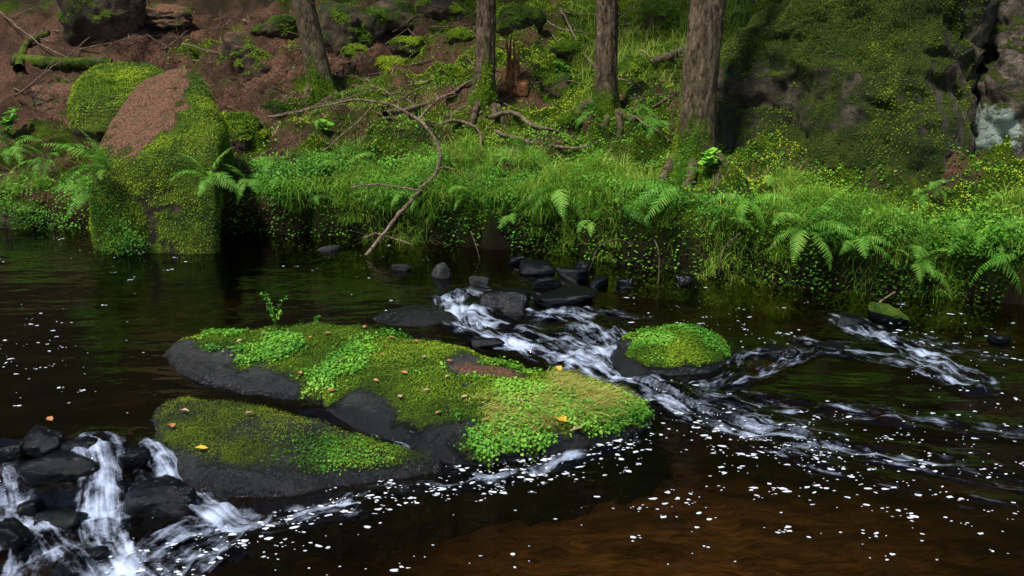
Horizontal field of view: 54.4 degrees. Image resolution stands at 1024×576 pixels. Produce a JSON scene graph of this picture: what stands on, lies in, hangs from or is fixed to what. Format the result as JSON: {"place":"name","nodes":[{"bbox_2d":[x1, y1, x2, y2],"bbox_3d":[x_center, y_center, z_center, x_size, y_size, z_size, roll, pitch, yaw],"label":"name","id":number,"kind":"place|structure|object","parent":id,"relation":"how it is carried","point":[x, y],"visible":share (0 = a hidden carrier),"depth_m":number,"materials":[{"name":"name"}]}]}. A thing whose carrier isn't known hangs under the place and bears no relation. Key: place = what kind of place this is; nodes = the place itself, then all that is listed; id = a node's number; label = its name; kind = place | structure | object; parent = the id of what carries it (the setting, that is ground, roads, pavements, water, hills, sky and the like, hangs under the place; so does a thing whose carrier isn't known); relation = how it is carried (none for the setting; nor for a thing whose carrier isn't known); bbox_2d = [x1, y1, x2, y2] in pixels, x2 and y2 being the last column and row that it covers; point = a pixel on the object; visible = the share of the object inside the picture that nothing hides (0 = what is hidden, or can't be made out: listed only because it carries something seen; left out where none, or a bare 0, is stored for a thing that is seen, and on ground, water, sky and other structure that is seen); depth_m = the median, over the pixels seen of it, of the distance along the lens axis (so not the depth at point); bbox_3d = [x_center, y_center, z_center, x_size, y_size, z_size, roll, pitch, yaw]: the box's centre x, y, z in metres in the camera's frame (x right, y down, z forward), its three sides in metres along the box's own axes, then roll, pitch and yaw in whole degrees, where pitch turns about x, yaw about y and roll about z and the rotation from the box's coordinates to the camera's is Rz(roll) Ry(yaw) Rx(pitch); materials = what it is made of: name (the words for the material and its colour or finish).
{"place":"outdoors","nodes":[
{"label":"outdoors","id":0,"kind":"place"},
{"bbox_2d":[0,226,1023,575],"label":"water","id":1,"kind":"structure","parent":0,"point":[120,312],"depth_m":4.82,"materials":[{"name":"brown liquid"}]},
{"bbox_2d":[0,439,27,463],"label":"stream stone","id":2,"kind":"object","parent":1,"relation":"in","point":[12,452],"visible":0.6,"depth_m":4.45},
{"bbox_2d":[0,517,34,549],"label":"stream stone","id":3,"kind":"object","parent":1,"relation":"in","point":[15,533],"visible":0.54,"depth_m":3.85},
{"bbox_2d":[16,498,44,516],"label":"stream stone","id":4,"kind":"object","parent":1,"relation":"on","point":[29,508],"visible":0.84,"depth_m":4.13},
{"bbox_2d":[22,424,66,458],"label":"stream stone","id":5,"kind":"object","parent":1,"relation":"in","point":[42,441],"visible":0.64,"depth_m":4.46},
{"bbox_2d":[19,449,99,486],"bbox_3d":[-1.970,0.850,4.436,0.360,0.264,0.234,0,15,0],"label":"stream stone","id":6,"kind":"object","parent":1,"relation":"in","point":[58,465],"visible":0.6,"depth_m":4.33,"materials":[{"name":"stone"}]},
{"bbox_2d":[33,510,88,529],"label":"stream stone","id":7,"kind":"object","parent":1,"relation":"in","point":[66,519],"visible":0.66,"depth_m":4.01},
{"bbox_2d":[60,436,97,450],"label":"stream stone","id":8,"kind":"object","parent":1,"relation":"in","point":[87,442],"visible":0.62,"depth_m":4.47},
{"bbox_2d":[85,545,109,560],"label":"stream stone","id":9,"kind":"object","parent":1,"relation":"on","point":[99,552],"visible":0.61,"depth_m":3.80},
{"bbox_2d":[118,449,149,469],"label":"stream stone","id":10,"kind":"object","parent":1,"relation":"on","point":[132,460],"visible":1,"depth_m":4.37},
{"bbox_2d":[123,474,196,517],"bbox_3d":[-1.471,0.917,4.194,0.354,0.210,0.222,0,15,0],"label":"stream stone","id":11,"kind":"object","parent":1,"relation":"in","point":[166,495],"visible":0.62,"depth_m":4.12,"materials":[{"name":"stone"}]},
{"bbox_2d":[364,189,421,255],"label":"fallen branch","id":12,"kind":"object","parent":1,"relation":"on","point":[391,223],"visible":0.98,"depth_m":8.20,"materials":[{"name":"brown wood"}]},
{"bbox_2d":[163,320,654,503],"bbox_3d":[-0.687,0.614,5.391,3.114,0.587,1.411,10,18,32],"label":"mossy rock","id":13,"kind":"object","parent":1,"relation":"in","point":[455,430],"visible":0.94,"depth_m":4.97,"materials":[{"name":"grey stone"}]},
{"bbox_2d":[256,291,287,327],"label":"seedling","id":14,"kind":"object","parent":13,"relation":"on","point":[273,314],"visible":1,"depth_m":5.97,"materials":[{"name":"green plant"}]},
{"bbox_2d":[431,262,451,278],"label":"stream stone","id":15,"kind":"object","parent":1,"relation":"in","point":[441,270],"visible":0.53,"depth_m":7.46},
{"bbox_2d":[469,276,488,285],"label":"stream stone","id":16,"kind":"object","parent":1,"relation":"in","point":[478,281],"visible":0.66,"depth_m":7.26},
{"bbox_2d":[468,338,504,347],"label":"stream stone","id":17,"kind":"object","parent":1,"relation":"on","point":[483,342],"visible":0.9,"depth_m":6.00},
{"bbox_2d":[479,288,530,314],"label":"stream stone","id":18,"kind":"object","parent":1,"relation":"in","point":[512,301],"visible":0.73,"depth_m":6.80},
{"bbox_2d":[0,238,1023,575],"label":"foam flecks","id":19,"kind":"object","parent":1,"relation":"on","point":[176,572],"visible":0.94,"depth_m":4.21,"materials":[{"name":"white"}]},
{"bbox_2d":[519,259,554,275],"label":"stream stone","id":20,"kind":"object","parent":1,"relation":"in","point":[531,267],"visible":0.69,"depth_m":7.62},
{"bbox_2d":[531,276,560,288],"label":"stream stone","id":21,"kind":"object","parent":1,"relation":"in","point":[549,282],"visible":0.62,"depth_m":7.30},
{"bbox_2d":[532,285,597,308],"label":"stream stone","id":22,"kind":"object","parent":1,"relation":"on","point":[574,295],"visible":0.81,"depth_m":6.89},
{"bbox_2d":[555,267,589,280],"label":"stream stone","id":23,"kind":"object","parent":1,"relation":"in","point":[574,273],"visible":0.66,"depth_m":7.55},
{"bbox_2d":[588,275,608,286],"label":"stream stone","id":24,"kind":"object","parent":1,"relation":"in","point":[601,280],"visible":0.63,"depth_m":7.38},
{"bbox_2d":[616,277,633,286],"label":"stream stone","id":25,"kind":"object","parent":1,"relation":"on","point":[625,282],"visible":0.77,"depth_m":7.39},
{"bbox_2d":[675,273,695,281],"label":"stream stone","id":26,"kind":"object","parent":1,"relation":"in","point":[684,277],"visible":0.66,"depth_m":7.52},
{"bbox_2d":[763,345,800,359],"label":"stream stone","id":27,"kind":"object","parent":1,"relation":"in","point":[788,352],"visible":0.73,"depth_m":5.86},
{"bbox_2d":[813,342,844,351],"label":"stream stone","id":28,"kind":"object","parent":1,"relation":"in","point":[830,346],"visible":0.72,"depth_m":5.95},
{"bbox_2d":[836,314,872,326],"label":"stream stone","id":29,"kind":"object","parent":1,"relation":"in","point":[845,320],"visible":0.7,"depth_m":6.43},
{"bbox_2d":[867,302,909,322],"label":"stream stone","id":30,"kind":"object","parent":1,"relation":"in","point":[880,311],"visible":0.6,"depth_m":6.52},
{"bbox_2d":[987,333,1010,342],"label":"stream stone","id":31,"kind":"object","parent":1,"relation":"on","point":[996,337],"visible":0.8,"depth_m":6.09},
{"bbox_2d":[0,0,1023,573],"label":"ground","id":32,"kind":"structure","parent":0,"point":[490,234],"depth_m":9.25,"materials":[{"name":"plant"}]},
{"bbox_2d":[0,107,21,131],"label":"broadleaf plant","id":33,"kind":"object","parent":32,"relation":"on","point":[7,122],"visible":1,"depth_m":11.12,"materials":[{"name":"green plant"}]},
{"bbox_2d":[0,131,39,164],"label":"fern","id":34,"kind":"object","parent":32,"relation":"on","point":[13,148],"visible":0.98,"depth_m":10.42,"materials":[{"name":"green plant"}]},
{"bbox_2d":[0,199,48,228],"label":"mossy stone","id":35,"kind":"object","parent":32,"relation":"on","point":[34,205],"visible":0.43,"depth_m":9.25,"materials":[{"name":"stone"}]},
{"bbox_2d":[13,30,50,73],"bbox_3d":[-6.652,-3.234,13.581,0.429,0.551,1.353,-1,15,-5],"label":"fallen log","id":36,"kind":"object","parent":32,"relation":"on","point":[23,49],"visible":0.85,"depth_m":13.83,"materials":[{"name":"plant"}]},
{"bbox_2d":[7,144,58,178],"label":"fern","id":37,"kind":"object","parent":32,"relation":"on","point":[37,159],"visible":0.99,"depth_m":9.71,"materials":[{"name":"green plant"}]},
{"bbox_2d":[0,11,87,66],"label":"fallen branch","id":38,"kind":"object","parent":32,"relation":"on","point":[16,26],"visible":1,"depth_m":13.63,"materials":[{"name":"brown wood"}]},
{"bbox_2d":[31,82,73,112],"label":"mossy stone","id":39,"kind":"object","parent":32,"relation":"on","point":[45,97],"visible":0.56,"depth_m":12.27,"materials":[{"name":"stone"}]},
{"bbox_2d":[14,33,91,96],"bbox_3d":[-5.917,-3.286,13.380,0.307,1.168,3.430,1,15,5],"label":"fallen branch","id":40,"kind":"object","parent":32,"relation":"on","point":[28,86],"visible":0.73,"depth_m":12.71,"materials":[{"name":"brown wood"}]},
{"bbox_2d":[10,53,112,69],"bbox_3d":[-6.056,-3.022,13.281,1.562,0.213,0.362,4,16,15],"label":"fallen log","id":41,"kind":"object","parent":32,"relation":"on","point":[42,61],"visible":0.83,"depth_m":13.12,"materials":[{"name":"plant"}]},
{"bbox_2d":[45,177,93,221],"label":"fern","id":42,"kind":"object","parent":32,"relation":"on","point":[81,197],"visible":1,"depth_m":8.06,"materials":[{"name":"green plant"}]},
{"bbox_2d":[56,0,145,46],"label":"mossy stone","id":43,"kind":"object","parent":32,"relation":"on","point":[99,20],"visible":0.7,"depth_m":13.67,"materials":[{"name":"stone"}]},
{"bbox_2d":[66,61,166,141],"bbox_3d":[-3.889,-1.823,9.852,0.979,0.820,1.517,-6,16,-21],"label":"mossy boulder","id":44,"kind":"object","parent":32,"relation":"on","point":[99,96],"visible":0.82,"depth_m":9.46,"materials":[{"name":"plant"}]},
{"bbox_2d":[87,68,233,253],"bbox_3d":[-3.203,-0.951,9.081,1.390,2.034,2.327,-6,16,-20],"label":"mossy boulder","id":45,"kind":"object","parent":32,"relation":"on","point":[160,123],"visible":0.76,"depth_m":8.26,"materials":[{"name":"stone"}]},
{"bbox_2d":[43,125,111,193],"bbox_3d":[-3.505,-1.006,7.984,0.504,0.606,0.636,-12,19,-39],"label":"fern","id":46,"kind":"object","parent":45,"relation":"on","point":[100,157],"visible":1,"depth_m":7.99,"materials":[{"name":"green plant"}]},
{"bbox_2d":[170,148,242,195],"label":"fern","id":47,"kind":"object","parent":45,"relation":"attached to","point":[216,178],"visible":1,"depth_m":7.85,"materials":[{"name":"green plant"}]},
{"bbox_2d":[221,163,262,204],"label":"fern","id":48,"kind":"object","parent":45,"relation":"on","point":[249,181],"visible":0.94,"depth_m":8.44,"materials":[{"name":"green plant"}]},
{"bbox_2d":[144,2,193,29],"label":"mossy stone","id":49,"kind":"object","parent":32,"relation":"on","point":[161,16],"visible":0.84,"depth_m":14.35,"materials":[{"name":"stone"}]},
{"bbox_2d":[216,31,273,80],"bbox_3d":[-3.383,-2.935,13.095,1.269,0.877,0.901,9,17,29],"label":"mossy stone","id":50,"kind":"object","parent":32,"relation":"on","point":[250,56],"visible":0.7,"depth_m":12.66,"materials":[{"name":"stone"}]},
{"bbox_2d":[221,110,271,153],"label":"mossy stone","id":51,"kind":"object","parent":32,"relation":"on","point":[248,131],"visible":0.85,"depth_m":9.90,"materials":[{"name":"stone"}]},
{"bbox_2d":[249,14,297,38],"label":"mossy stone","id":52,"kind":"object","parent":32,"relation":"on","point":[282,25],"visible":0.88,"depth_m":13.32,"materials":[{"name":"stone"}]},
{"bbox_2d":[260,99,289,117],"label":"mossy stone","id":53,"kind":"object","parent":32,"relation":"on","point":[277,106],"visible":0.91,"depth_m":11.35,"materials":[{"name":"stone"}]},
{"bbox_2d":[150,396,442,497],"bbox_3d":[-1.148,0.865,4.596,1.901,0.518,0.948,9,18,31],"label":"mossy rock","id":54,"kind":"object","parent":32,"relation":"on","point":[258,451],"visible":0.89,"depth_m":4.36,"materials":[{"name":"grey stone"}]},
{"bbox_2d":[276,89,374,114],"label":"fallen branch","id":55,"kind":"object","parent":32,"relation":"on","point":[325,103],"visible":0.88,"depth_m":11.26,"materials":[{"name":"brown wood"}]},
{"bbox_2d":[292,0,368,109],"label":"spruce tree","id":56,"kind":"object","parent":32,"relation":"on","point":[320,79],"visible":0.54,"depth_m":11.70,"materials":[{"name":"brown plant"}]},
{"bbox_2d":[316,0,388,54],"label":"mossy stone","id":57,"kind":"object","parent":32,"relation":"on","point":[341,25],"visible":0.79,"depth_m":13.06,"materials":[{"name":"stone"}]},
{"bbox_2d":[337,42,368,59],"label":"mossy stone","id":58,"kind":"object","parent":32,"relation":"on","point":[354,47],"visible":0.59,"depth_m":13.02,"materials":[{"name":"stone"}]},
{"bbox_2d":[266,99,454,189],"bbox_3d":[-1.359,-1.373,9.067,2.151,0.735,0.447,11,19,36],"label":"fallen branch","id":59,"kind":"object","parent":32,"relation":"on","point":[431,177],"visible":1,"depth_m":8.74,"materials":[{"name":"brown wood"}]},
{"bbox_2d":[335,50,431,77],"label":"fallen branch","id":60,"kind":"object","parent":32,"relation":"on","point":[343,76],"visible":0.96,"depth_m":12.67,"materials":[{"name":"brown wood"}]},
{"bbox_2d":[374,55,407,72],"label":"mossy stone","id":61,"kind":"object","parent":32,"relation":"on","point":[386,62],"visible":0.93,"depth_m":12.68,"materials":[{"name":"stone"}]},
{"bbox_2d":[366,0,417,34],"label":"mossy stone","id":62,"kind":"object","parent":32,"relation":"on","point":[399,13],"visible":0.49,"depth_m":13.64,"materials":[{"name":"stone"}]},
{"bbox_2d":[388,35,427,54],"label":"mossy stone","id":63,"kind":"object","parent":32,"relation":"on","point":[410,45],"visible":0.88,"depth_m":12.93,"materials":[{"name":"stone"}]},
{"bbox_2d":[372,304,458,326],"bbox_3d":[-0.695,0.362,6.546,0.976,0.477,0.768,0,15,0],"label":"wet ledge","id":64,"kind":"object","parent":32,"relation":"on","point":[416,315],"visible":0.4,"depth_m":6.41,"materials":[{"name":"grey stone"}]},
{"bbox_2d":[382,79,472,117],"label":"fallen branch","id":65,"kind":"object","parent":32,"relation":"on","point":[385,113],"visible":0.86,"depth_m":10.25,"materials":[{"name":"brown wood"}]},
{"bbox_2d":[414,0,465,21],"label":"mossy stone","id":66,"kind":"object","parent":32,"relation":"on","point":[439,10],"visible":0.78,"depth_m":13.80,"materials":[{"name":"stone"}]},
{"bbox_2d":[433,63,465,84],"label":"mossy stone","id":67,"kind":"object","parent":32,"relation":"on","point":[450,71],"visible":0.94,"depth_m":11.10,"materials":[{"name":"stone"}]},
{"bbox_2d":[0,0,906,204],"bbox_3d":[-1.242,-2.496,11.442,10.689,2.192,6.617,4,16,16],"label":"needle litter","id":68,"kind":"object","parent":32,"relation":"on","point":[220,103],"visible":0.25,"depth_m":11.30,"materials":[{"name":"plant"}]},
{"bbox_2d":[430,120,482,154],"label":"fallen branch","id":69,"kind":"object","parent":32,"relation":"on","point":[466,123],"visible":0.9,"depth_m":9.75,"materials":[{"name":"brown wood"}]},
{"bbox_2d":[445,26,473,42],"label":"mossy stone","id":70,"kind":"object","parent":32,"relation":"on","point":[460,34],"visible":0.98,"depth_m":12.66,"materials":[{"name":"stone"}]},
{"bbox_2d":[449,172,487,205],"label":"fern","id":71,"kind":"object","parent":32,"relation":"on","point":[477,197],"visible":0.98,"depth_m":8.33,"materials":[{"name":"green plant"}]},
{"bbox_2d":[436,0,523,131],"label":"spruce tree","id":72,"kind":"object","parent":32,"relation":"on","point":[483,95],"visible":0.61,"depth_m":10.16,"materials":[{"name":"brown plant"}]},
{"bbox_2d":[0,0,1023,309],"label":"bank grass","id":73,"kind":"structure","parent":32,"relation":"on","point":[782,184],"depth_m":8.36,"materials":[{"name":"plant"}]},
{"bbox_2d":[0,144,1023,258],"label":"bank foliage","id":74,"kind":"object","parent":32,"relation":"on","point":[301,165],"visible":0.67,"depth_m":8.22,"materials":[{"name":"green plant"}]},
{"bbox_2d":[0,23,1023,309],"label":"leaves","id":75,"kind":"object","parent":32,"relation":"on","point":[524,183],"visible":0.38,"depth_m":8.32,"materials":[{"name":"green plant"}]},
{"bbox_2d":[497,35,529,97],"bbox_3d":[0.020,-2.364,10.650,0.358,0.675,0.335,0,15,0],"label":"broken stump","id":76,"kind":"object","parent":32,"relation":"on","point":[518,86],"visible":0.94,"depth_m":10.56,"materials":[{"name":"red wood"}]},
{"bbox_2d":[487,126,544,159],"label":"fern","id":77,"kind":"object","parent":32,"relation":"on","point":[521,143],"visible":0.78,"depth_m":8.88,"materials":[{"name":"green plant"}]},
{"bbox_2d":[496,3,546,34],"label":"mossy stone","id":78,"kind":"object","parent":32,"relation":"on","point":[510,18],"visible":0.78,"depth_m":12.56,"materials":[{"name":"stone"}]},
{"bbox_2d":[485,110,559,132],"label":"fallen branch","id":79,"kind":"object","parent":32,"relation":"on","point":[511,112],"visible":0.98,"depth_m":9.95,"materials":[{"name":"brown wood"}]},
{"bbox_2d":[60,0,1023,294],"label":"moss carpet","id":80,"kind":"object","parent":32,"relation":"on","point":[624,122],"visible":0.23,"depth_m":9.66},
{"bbox_2d":[494,129,598,148],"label":"fallen branch","id":81,"kind":"object","parent":32,"relation":"on","point":[500,133],"visible":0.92,"depth_m":9.21,"materials":[{"name":"brown wood"}]},
{"bbox_2d":[530,68,571,97],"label":"mossy stone","id":82,"kind":"object","parent":32,"relation":"on","point":[553,81],"visible":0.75,"depth_m":10.81,"materials":[{"name":"stone"}]},
{"bbox_2d":[521,145,606,226],"bbox_3d":[0.408,-0.820,8.173,0.491,0.681,0.688,10,18,34],"label":"fern","id":83,"kind":"object","parent":32,"relation":"on","point":[558,200],"visible":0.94,"depth_m":8.13,"materials":[{"name":"green plant"}]},
{"bbox_2d":[543,39,585,57],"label":"mossy stone","id":84,"kind":"object","parent":32,"relation":"on","point":[564,48],"visible":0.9,"depth_m":11.47,"materials":[{"name":"stone"}]},
{"bbox_2d":[554,111,581,129],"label":"mossy stone","id":85,"kind":"object","parent":32,"relation":"on","point":[569,117],"visible":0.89,"depth_m":9.53,"materials":[{"name":"stone"}]},
{"bbox_2d":[559,7,639,85],"bbox_3d":[0.770,-2.851,11.505,0.419,0.809,3.568,-3,15,-10],"label":"fallen branch","id":86,"kind":"object","parent":32,"relation":"on","point":[575,37],"visible":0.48,"depth_m":11.32,"materials":[{"name":"brown wood"}]},
{"bbox_2d":[549,0,671,141],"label":"spruce tree","id":87,"kind":"object","parent":32,"relation":"on","point":[605,91],"visible":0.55,"depth_m":9.59,"materials":[{"name":"brown plant"}]},
{"bbox_2d":[608,190,651,228],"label":"fern","id":88,"kind":"object","parent":32,"relation":"on","point":[632,207],"visible":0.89,"depth_m":7.87,"materials":[{"name":"green plant"}]},
{"bbox_2d":[617,55,659,75],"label":"mossy stone","id":89,"kind":"object","parent":32,"relation":"on","point":[626,65],"visible":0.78,"depth_m":10.76,"materials":[{"name":"stone"}]},
{"bbox_2d":[623,104,669,137],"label":"fern","id":90,"kind":"object","parent":32,"relation":"on","point":[658,120],"visible":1,"depth_m":9.00,"materials":[{"name":"green plant"}]},
{"bbox_2d":[608,125,703,220],"bbox_3d":[1.200,-0.849,7.589,0.930,0.812,0.509,0,15,0],"label":"fern","id":91,"kind":"object","parent":32,"relation":"on","point":[674,187],"visible":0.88,"depth_m":7.68,"materials":[{"name":"green plant"}]},
{"bbox_2d":[637,0,687,30],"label":"mossy stone","id":92,"kind":"object","parent":32,"relation":"on","point":[648,11],"visible":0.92,"depth_m":12.63,"materials":[{"name":"stone"}]},
{"bbox_2d":[650,44,684,65],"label":"fallen branch","id":93,"kind":"object","parent":32,"relation":"on","point":[668,56],"visible":0.73,"depth_m":10.62,"materials":[{"name":"brown wood"}]},
{"bbox_2d":[610,321,732,376],"bbox_3d":[0.942,0.499,5.871,0.987,0.560,0.914,0,15,0],"label":"mossy rock","id":94,"kind":"object","parent":32,"relation":"on","point":[675,349],"visible":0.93,"depth_m":5.68,"materials":[{"name":"grey stone"}]},
{"bbox_2d":[698,147,723,169],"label":"broadleaf plant","id":95,"kind":"object","parent":32,"relation":"on","point":[709,157],"visible":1,"depth_m":8.37,"materials":[{"name":"green plant"}]},
{"bbox_2d":[658,0,771,196],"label":"spruce tree","id":96,"kind":"object","parent":32,"relation":"on","point":[699,85],"visible":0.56,"depth_m":8.43,"materials":[{"name":"brown plant"}]},
{"bbox_2d":[707,186,795,235],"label":"fern","id":97,"kind":"object","parent":32,"relation":"on","point":[753,205],"visible":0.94,"depth_m":7.37,"materials":[{"name":"green plant"}]},
{"bbox_2d":[744,184,854,267],"bbox_3d":[2.045,-0.420,7.124,0.792,0.672,0.630,5,16,18],"label":"fern","id":98,"kind":"object","parent":32,"relation":"on","point":[804,229],"visible":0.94,"depth_m":7.09,"materials":[{"name":"green plant"}]},
{"bbox_2d":[814,213,894,265],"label":"fern","id":99,"kind":"object","parent":32,"relation":"on","point":[854,242],"visible":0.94,"depth_m":7.04,"materials":[{"name":"green plant"}]},
{"bbox_2d":[716,0,998,184],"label":"rock outcrop","id":100,"kind":"object","parent":32,"relation":"on","point":[850,84],"visible":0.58,"depth_m":8.25,"materials":[{"name":"plant"}]},
{"bbox_2d":[911,179,952,211],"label":"fern","id":101,"kind":"object","parent":32,"relation":"on","point":[923,197],"visible":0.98,"depth_m":7.52,"materials":[{"name":"green plant"}]},
{"bbox_2d":[895,223,990,293],"bbox_3d":[2.937,-0.222,6.949,0.747,0.552,0.382,-8,17,-26],"label":"fern","id":102,"kind":"object","parent":32,"relation":"on","point":[921,249],"visible":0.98,"depth_m":6.96,"materials":[{"name":"green plant"}]},
{"bbox_2d":[928,204,982,250],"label":"fern","id":103,"kind":"object","parent":32,"relation":"on","point":[953,226],"visible":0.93,"depth_m":7.01,"materials":[{"name":"green plant"}]},
{"bbox_2d":[941,211,1020,292],"bbox_3d":[3.354,-0.240,6.926,0.824,0.575,0.586,0,15,0],"label":"fern","id":104,"kind":"object","parent":32,"relation":"on","point":[970,227],"visible":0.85,"depth_m":6.90,"materials":[{"name":"green plant"}]},
{"bbox_2d":[970,245,1023,284],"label":"fern","id":105,"kind":"object","parent":32,"relation":"on","point":[998,259],"visible":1,"depth_m":6.82,"materials":[{"name":"green plant"}]},
{"bbox_2d":[971,0,1023,159],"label":"rock outcrop","id":106,"kind":"object","parent":32,"relation":"on","point":[998,91],"visible":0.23,"depth_m":8.23,"materials":[{"name":"stone"}]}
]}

